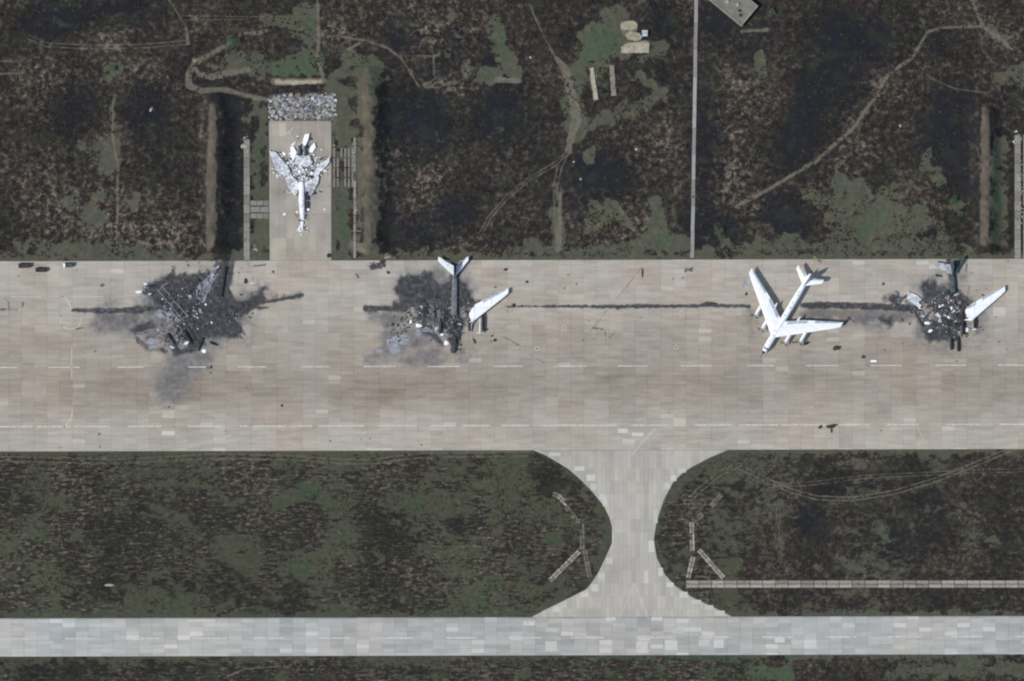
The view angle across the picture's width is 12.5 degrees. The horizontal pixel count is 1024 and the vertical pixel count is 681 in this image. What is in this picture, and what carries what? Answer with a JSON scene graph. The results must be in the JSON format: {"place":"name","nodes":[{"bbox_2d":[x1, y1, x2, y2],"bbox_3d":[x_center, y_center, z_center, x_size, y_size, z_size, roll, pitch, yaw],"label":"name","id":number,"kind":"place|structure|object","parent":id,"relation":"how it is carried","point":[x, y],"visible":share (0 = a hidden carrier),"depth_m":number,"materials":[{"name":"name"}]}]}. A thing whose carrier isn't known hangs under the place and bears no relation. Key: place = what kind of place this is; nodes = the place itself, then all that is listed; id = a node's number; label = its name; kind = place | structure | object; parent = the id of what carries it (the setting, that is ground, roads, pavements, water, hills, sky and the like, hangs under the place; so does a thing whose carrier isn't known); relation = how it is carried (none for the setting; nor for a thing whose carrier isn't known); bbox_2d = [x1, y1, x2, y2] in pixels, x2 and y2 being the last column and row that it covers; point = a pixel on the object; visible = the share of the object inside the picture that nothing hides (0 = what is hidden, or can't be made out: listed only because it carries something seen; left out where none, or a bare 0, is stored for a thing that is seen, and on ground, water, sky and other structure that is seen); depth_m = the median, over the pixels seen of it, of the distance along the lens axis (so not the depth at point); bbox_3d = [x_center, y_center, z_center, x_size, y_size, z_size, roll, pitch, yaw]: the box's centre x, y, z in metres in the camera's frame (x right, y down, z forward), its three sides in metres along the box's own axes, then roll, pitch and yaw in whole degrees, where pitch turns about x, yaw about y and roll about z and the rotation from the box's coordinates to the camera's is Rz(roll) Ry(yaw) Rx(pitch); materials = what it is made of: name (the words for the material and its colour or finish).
{"place":"outdoors","nodes":[
{"label":"outdoors","id":0,"kind":"place"},
{"bbox_2d":[368,260,385,268],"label":"scorched rubble","id":1,"kind":"object","parent":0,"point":[382,261],"visible":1,"depth_m":2199.63,"materials":[{"name":"brown metal"}]},
{"bbox_2d":[0,0,1023,680],"bbox_3d":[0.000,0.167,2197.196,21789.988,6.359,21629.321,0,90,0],"label":"ground","id":2,"kind":"structure","parent":0,"point":[226,572],"depth_m":2200.00,"materials":[{"name":"green plant"}]},
{"bbox_2d":[226,36,239,48],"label":"shrub","id":3,"kind":"object","parent":2,"relation":"on","point":[232,40],"visible":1,"depth_m":2197.96,"materials":[{"name":"green plant"}]},
{"bbox_2d":[244,139,249,259],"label":"kerb strip","id":4,"kind":"object","parent":2,"relation":"on","point":[247,204],"visible":1,"depth_m":2199.86,"materials":[{"name":"grey concrete"}]},
{"bbox_2d":[250,207,268,211],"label":"link slabs","id":5,"kind":"structure","parent":2,"relation":"on","point":[259,209],"depth_m":2199.86,"materials":[{"name":"grey concrete"}]},
{"bbox_2d":[250,201,268,205],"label":"link slabs","id":6,"kind":"structure","parent":2,"relation":"on","point":[260,203],"depth_m":2199.88,"materials":[{"name":"grey concrete"}]},
{"bbox_2d":[250,213,268,217],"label":"link slabs","id":7,"kind":"structure","parent":2,"relation":"on","point":[260,215],"depth_m":2199.87,"materials":[{"name":"grey concrete"}]},
{"bbox_2d":[269,121,331,259],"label":"hardstand","id":8,"kind":"structure","parent":2,"relation":"on","point":[288,241],"depth_m":2199.91,"materials":[{"name":"concrete"}]},
{"bbox_2d":[269,134,329,229],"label":"demolished bomber","id":9,"kind":"object","parent":8,"relation":"on","point":[295,186],"visible":1,"depth_m":2198.66,"materials":[{"name":"white paint"}]},
{"bbox_2d":[271,133,328,235],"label":"wreck litter","id":10,"kind":"object","parent":8,"relation":"on","point":[299,169],"visible":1,"depth_m":2199.62,"materials":[{"name":"white paint"}]},
{"bbox_2d":[267,92,337,122],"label":"concrete rubble","id":11,"kind":"object","parent":2,"relation":"on","point":[281,106],"visible":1,"depth_m":2199.59,"materials":[{"name":"concrete"}]},
{"bbox_2d":[289,120,358,248],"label":"concrete rubble","id":12,"kind":"object","parent":2,"relation":"on","point":[353,157],"visible":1,"depth_m":2199.78,"materials":[{"name":"grey concrete"}]},
{"bbox_2d":[333,148,334,186],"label":"grid slabs","id":13,"kind":"structure","parent":2,"relation":"on","point":[333,168],"depth_m":2199.86,"materials":[{"name":"grey concrete"}]},
{"bbox_2d":[337,158,338,186],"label":"grid slabs","id":14,"kind":"structure","parent":2,"relation":"on","point":[337,172],"depth_m":2199.86,"materials":[{"name":"grey concrete"}]},
{"bbox_2d":[344,148,345,186],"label":"grid slabs","id":15,"kind":"structure","parent":2,"relation":"on","point":[344,166],"depth_m":2199.86,"materials":[{"name":"grey concrete"}]},
{"bbox_2d":[348,148,349,186],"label":"grid slabs","id":16,"kind":"structure","parent":2,"relation":"on","point":[348,166],"depth_m":2199.86,"materials":[{"name":"grey concrete"}]},
{"bbox_2d":[352,148,353,186],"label":"grid slabs","id":17,"kind":"structure","parent":2,"relation":"on","point":[352,168],"depth_m":2199.85,"materials":[{"name":"grey concrete"}]},
{"bbox_2d":[353,137,355,257],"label":"kerb strip","id":18,"kind":"object","parent":2,"relation":"on","point":[354,203],"visible":1,"depth_m":2199.86,"materials":[{"name":"grey concrete"}]},
{"bbox_2d":[0,0,1023,257],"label":"dry scrub","id":19,"kind":"object","parent":2,"relation":"on","point":[12,120],"visible":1,"depth_m":2199.80,"materials":[{"name":"plant"}]},
{"bbox_2d":[0,452,1023,680],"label":"dry scrub","id":20,"kind":"object","parent":2,"relation":"on","point":[530,539],"visible":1,"depth_m":2199.85,"materials":[{"name":"plant"}]},
{"bbox_2d":[0,259,1023,450],"bbox_3d":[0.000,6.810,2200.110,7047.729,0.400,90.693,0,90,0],"label":"apron","id":21,"kind":"object","parent":2,"relation":"on","point":[336,316],"visible":1,"depth_m":2199.91,"materials":[{"name":"concrete"}]},
{"bbox_2d":[18,263,29,267],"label":"parked truck","id":22,"kind":"object","parent":21,"relation":"on","point":[25,265],"visible":1,"depth_m":2197.74,"materials":[{"name":"metal"}]},
{"bbox_2d":[35,268,45,271],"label":"parked truck","id":23,"kind":"object","parent":21,"relation":"on","point":[40,269],"visible":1,"depth_m":2197.54,"materials":[{"name":"metal"}]},
{"bbox_2d":[63,263,72,267],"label":"parked van","id":24,"kind":"object","parent":21,"relation":"on","point":[67,265],"visible":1,"depth_m":2197.51,"materials":[{"name":"metal"}]},
{"bbox_2d":[136,264,256,350],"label":"burnt bomber","id":25,"kind":"object","parent":21,"relation":"on","point":[212,276],"visible":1,"depth_m":2199.45,"materials":[{"name":"grey metal"}]},
{"bbox_2d":[142,247,253,346],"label":"wreck litter","id":26,"kind":"object","parent":21,"relation":"on","point":[188,306],"visible":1,"depth_m":2199.69,"materials":[{"name":"metal"}]},
{"bbox_2d":[386,281,507,350],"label":"wreck litter","id":27,"kind":"object","parent":21,"relation":"on","point":[446,313],"visible":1,"depth_m":2199.69,"materials":[{"name":"metal"}]},
{"bbox_2d":[419,257,507,352],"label":"burnt bomber","id":28,"kind":"object","parent":21,"relation":"on","point":[479,309],"visible":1,"depth_m":2198.26,"materials":[{"name":"metal"}]},
{"bbox_2d":[11,295,922,618],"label":"worn marking","id":29,"kind":"object","parent":21,"relation":"on","point":[287,329],"visible":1,"depth_m":2199.90,"materials":[{"name":"paint"}]},
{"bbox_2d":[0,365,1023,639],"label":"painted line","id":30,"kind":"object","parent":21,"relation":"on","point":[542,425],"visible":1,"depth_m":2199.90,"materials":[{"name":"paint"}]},
{"bbox_2d":[749,265,842,357],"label":"turboprop bomber","id":31,"kind":"object","parent":21,"relation":"on","point":[778,326],"visible":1,"depth_m":2195.30,"materials":[{"name":"white paint"}]},
{"bbox_2d":[924,307,933,313],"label":"debris fragment","id":32,"kind":"object","parent":21,"relation":"on","point":[928,309],"visible":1,"depth_m":2199.17,"materials":[{"name":"grey metal"}]},
{"bbox_2d":[889,272,1002,340],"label":"wreck litter","id":33,"kind":"object","parent":21,"relation":"on","point":[940,311],"visible":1,"depth_m":2199.66,"materials":[{"name":"metal"}]},
{"bbox_2d":[907,257,1004,351],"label":"burnt bomber","id":34,"kind":"object","parent":21,"relation":"on","point":[974,310],"visible":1,"depth_m":2198.12,"materials":[{"name":"grey metal"}]},
{"bbox_2d":[0,616,1023,656],"bbox_3d":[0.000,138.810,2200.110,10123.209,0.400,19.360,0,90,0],"label":"taxiway","id":35,"kind":"structure","parent":2,"relation":"on","point":[365,635],"depth_m":2199.91,"materials":[{"name":"concrete"}]},
{"bbox_2d":[39,429,784,652],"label":"repair slabs","id":36,"kind":"structure","parent":35,"relation":"on","point":[641,647],"depth_m":2199.91,"materials":[{"name":"concrete"}]},
{"bbox_2d":[557,494,566,505],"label":"slab path","id":37,"kind":"structure","parent":2,"relation":"on","point":[562,499],"depth_m":2199.85,"materials":[{"name":"grey concrete"}]},
{"bbox_2d":[580,535,584,548],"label":"slab path","id":38,"kind":"structure","parent":2,"relation":"on","point":[581,541],"depth_m":2199.86,"materials":[{"name":"grey concrete"}]},
{"bbox_2d":[582,549,591,577],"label":"slab path","id":39,"kind":"structure","parent":2,"relation":"on","point":[587,561],"depth_m":2199.86,"materials":[{"name":"grey concrete"}]},
{"bbox_2d":[590,67,598,99],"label":"wall","id":40,"kind":"structure","parent":2,"relation":"on","point":[594,84],"depth_m":2199.24,"materials":[{"name":"concrete"}]},
{"bbox_2d":[602,82,609,89],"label":"shrub","id":41,"kind":"object","parent":2,"relation":"on","point":[606,84],"visible":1,"depth_m":2198.76,"materials":[{"name":"green plant"}]},
{"bbox_2d":[609,65,616,95],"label":"wall","id":42,"kind":"structure","parent":2,"relation":"on","point":[613,84],"depth_m":2199.23,"materials":[{"name":"concrete"}]},
{"bbox_2d":[621,46,633,52],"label":"concrete block","id":43,"kind":"structure","parent":2,"relation":"on","point":[627,49],"depth_m":2199.64,"materials":[{"name":"beige concrete"}]},
{"bbox_2d":[243,130,1022,251],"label":"concrete rubble","id":44,"kind":"object","parent":2,"relation":"on","point":[1019,178],"visible":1,"depth_m":2199.76,"materials":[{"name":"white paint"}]},
{"bbox_2d":[533,450,732,616],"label":"connecting taxiway","id":45,"kind":"structure","parent":2,"relation":"on","point":[630,485],"depth_m":2199.91,"materials":[{"name":"concrete"}]},
{"bbox_2d":[635,43,648,52],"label":"concrete block","id":46,"kind":"structure","parent":2,"relation":"on","point":[641,47],"depth_m":2199.50,"materials":[{"name":"beige concrete"}]},
{"bbox_2d":[642,30,647,35],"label":"cabin","id":47,"kind":"object","parent":2,"relation":"on","point":[644,32],"visible":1,"depth_m":2198.30,"materials":[{"name":"white paint"}]},
{"bbox_2d":[690,0,697,257],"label":"straight lane","id":48,"kind":"structure","parent":2,"relation":"on","point":[694,122],"depth_m":2199.85,"materials":[{"name":"grey concrete"}]},
{"bbox_2d":[697,548,724,578],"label":"slab path","id":49,"kind":"structure","parent":2,"relation":"on","point":[711,562],"depth_m":2199.87,"materials":[{"name":"grey concrete"}]},
{"bbox_2d":[709,493,722,506],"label":"slab path","id":50,"kind":"structure","parent":2,"relation":"on","point":[717,500],"depth_m":2199.86,"materials":[{"name":"grey concrete"}]},
{"bbox_2d":[714,227,724,237],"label":"shrub","id":51,"kind":"object","parent":2,"relation":"on","point":[718,232],"visible":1,"depth_m":2198.17,"materials":[{"name":"green plant"}]},
{"bbox_2d":[709,0,757,25],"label":"bunker","id":52,"kind":"object","parent":2,"relation":"on","point":[739,12],"visible":1,"depth_m":2197.20,"materials":[{"name":"concrete"}]},
{"bbox_2d":[769,7,774,14],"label":"shrub","id":53,"kind":"object","parent":2,"relation":"on","point":[772,10],"visible":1,"depth_m":2198.24,"materials":[{"name":"green plant"}]},
{"bbox_2d":[686,580,1023,587],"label":"slab path","id":54,"kind":"structure","parent":2,"relation":"on","point":[852,584],"depth_m":2199.86,"materials":[{"name":"grey concrete"}]},
{"bbox_2d":[949,197,957,205],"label":"shrub","id":55,"kind":"object","parent":2,"relation":"on","point":[954,200],"visible":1,"depth_m":2198.30,"materials":[{"name":"green plant"}]},
{"bbox_2d":[957,209,963,216],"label":"shrub","id":56,"kind":"object","parent":2,"relation":"on","point":[959,213],"visible":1,"depth_m":2198.52,"materials":[{"name":"green plant"}]},
{"bbox_2d":[1015,135,1020,257],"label":"kerb strip","id":57,"kind":"object","parent":2,"relation":"on","point":[1018,198],"visible":1,"depth_m":2199.86,"materials":[{"name":"grey concrete"}]},
{"bbox_2d":[1023,135,1023,258],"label":"concrete pad","id":58,"kind":"object","parent":2,"relation":"on","point":[1023,196],"visible":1,"depth_m":2199.92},
{"bbox_2d":[549,550,580,581],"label":"slab path","id":59,"kind":"structure","parent":0,"point":[566,563],"depth_m":2199.86,"materials":[{"name":"grey concrete"}]},
{"bbox_2d":[565,505,577,519],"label":"slab path","id":60,"kind":"structure","parent":0,"point":[571,511],"depth_m":2199.86,"materials":[{"name":"grey concrete"}]},
{"bbox_2d":[580,523,584,534],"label":"slab path","id":61,"kind":"structure","parent":0,"point":[582,531],"depth_m":2199.86,"materials":[{"name":"grey concrete"}]},
{"bbox_2d":[686,556,694,577],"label":"slab path","id":62,"kind":"structure","parent":0,"point":[689,569],"depth_m":2199.86,"materials":[{"name":"grey concrete"}]},
{"bbox_2d":[689,522,694,550],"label":"slab path","id":63,"kind":"structure","parent":0,"point":[691,529],"depth_m":2199.86,"materials":[{"name":"grey concrete"}]},
{"bbox_2d":[694,513,703,522],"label":"slab path","id":64,"kind":"structure","parent":0,"point":[697,520],"depth_m":2199.86,"materials":[{"name":"grey concrete"}]}
]}

